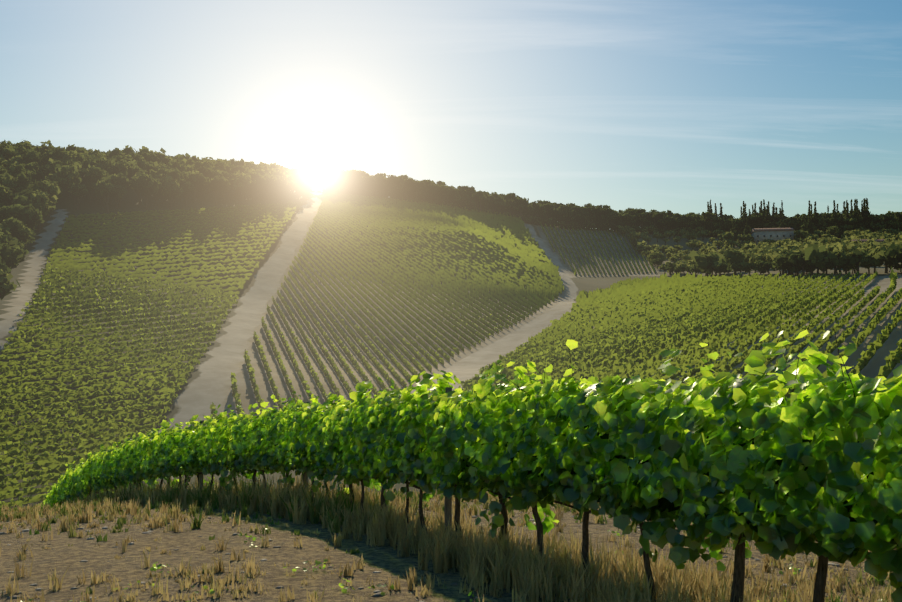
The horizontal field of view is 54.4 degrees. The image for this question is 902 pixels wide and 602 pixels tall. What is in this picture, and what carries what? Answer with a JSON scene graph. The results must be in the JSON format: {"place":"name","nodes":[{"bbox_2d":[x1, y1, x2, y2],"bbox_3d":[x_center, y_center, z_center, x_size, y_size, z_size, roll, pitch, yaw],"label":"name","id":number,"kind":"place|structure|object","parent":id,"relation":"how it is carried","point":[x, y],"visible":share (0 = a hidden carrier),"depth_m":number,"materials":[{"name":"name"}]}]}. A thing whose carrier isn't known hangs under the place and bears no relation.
{"place":"outdoors","nodes":[
{"label":"outdoors","id":0,"kind":"place"},
{"bbox_2d":[0,176,901,601],"bbox_3d":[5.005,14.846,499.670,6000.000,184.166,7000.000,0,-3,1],"label":"ground","id":1,"kind":"structure","parent":0,"point":[222,360],"depth_m":139.77,"materials":[{"name":"brown soil"}]},
{"bbox_2d":[0,267,237,509],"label":"vine clumps","id":2,"kind":"object","parent":1,"relation":"on","point":[13,482],"depth_m":145.61,"materials":[{"name":"green plant"}]},
{"bbox_2d":[0,201,301,510],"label":"vine rows","id":3,"kind":"object","parent":1,"relation":"on","point":[80,221],"depth_m":202.40,"materials":[{"name":"green plant"}]},
{"bbox_2d":[95,387,451,534],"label":"wooden posts","id":4,"kind":"object","parent":1,"relation":"on","point":[448,508],"visible":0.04,"depth_m":10.68,"materials":[{"name":"brown wood"}]},
{"bbox_2d":[210,297,524,421],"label":"vine clumps","id":5,"kind":"object","parent":1,"relation":"on","point":[255,389],"depth_m":179.93,"materials":[{"name":"green plant"}]},
{"bbox_2d":[212,190,563,416],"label":"vine rows","id":6,"kind":"object","parent":1,"relation":"on","point":[503,251],"depth_m":326.75,"materials":[{"name":"green plant"}]},
{"bbox_2d":[0,513,847,601],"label":"ground stones","id":7,"kind":"object","parent":1,"relation":"on","point":[377,592],"visible":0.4,"depth_m":10.11,"materials":[{"name":"stone"}]},
{"bbox_2d":[0,472,895,601],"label":"grass tufts","id":8,"kind":"object","parent":1,"relation":"on","point":[525,569],"visible":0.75,"depth_m":9.40,"materials":[{"name":"beige plant"}]},
{"bbox_2d":[0,140,901,300],"bbox_3d":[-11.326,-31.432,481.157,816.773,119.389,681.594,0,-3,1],"label":"trees","id":9,"kind":"object","parent":1,"relation":"on","point":[27,164],"depth_m":403.10,"materials":[{"name":"green plant"}]},
{"bbox_2d":[28,513,889,601],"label":"weed leaves","id":10,"kind":"object","parent":1,"relation":"on","point":[343,590],"visible":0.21,"depth_m":9.10,"materials":[{"name":"green plant"}]},
{"bbox_2d":[41,329,901,601],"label":"vine","id":11,"kind":"object","parent":1,"relation":"on","point":[640,419],"depth_m":7.24,"materials":[{"name":"green plant"}]},
{"bbox_2d":[540,222,654,275],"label":"vineyard rows","id":12,"kind":"object","parent":1,"relation":"on","point":[576,268],"depth_m":483.57,"materials":[{"name":"green plant"}]},
{"bbox_2d":[454,269,901,397],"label":"vine clumps","id":13,"kind":"object","parent":1,"relation":"on","point":[618,347],"depth_m":124.70,"materials":[{"name":"green plant"}]},
{"bbox_2d":[462,268,901,399],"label":"vine rows","id":14,"kind":"object","parent":1,"relation":"on","point":[619,290],"depth_m":192.59,"materials":[{"name":"green plant"}]},
{"bbox_2d":[751,230,802,244],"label":"farmhouse walls","id":15,"kind":"structure","parent":1,"relation":"on","point":[767,234],"depth_m":514.94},
{"bbox_2d":[750,227,794,234],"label":"roof","id":16,"kind":"structure","parent":15,"relation":"on","point":[771,229],"depth_m":517.02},
{"bbox_2d":[0,0,901,228],"label":"sky","id":17,"kind":"structure","parent":0,"point":[675,106],"materials":[{"name":"blue"}]},
{"bbox_2d":[851,239,884,241],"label":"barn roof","id":18,"kind":"structure","parent":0,"point":[879,240],"depth_m":450.32,"materials":[{"name":"grey"}]}
]}

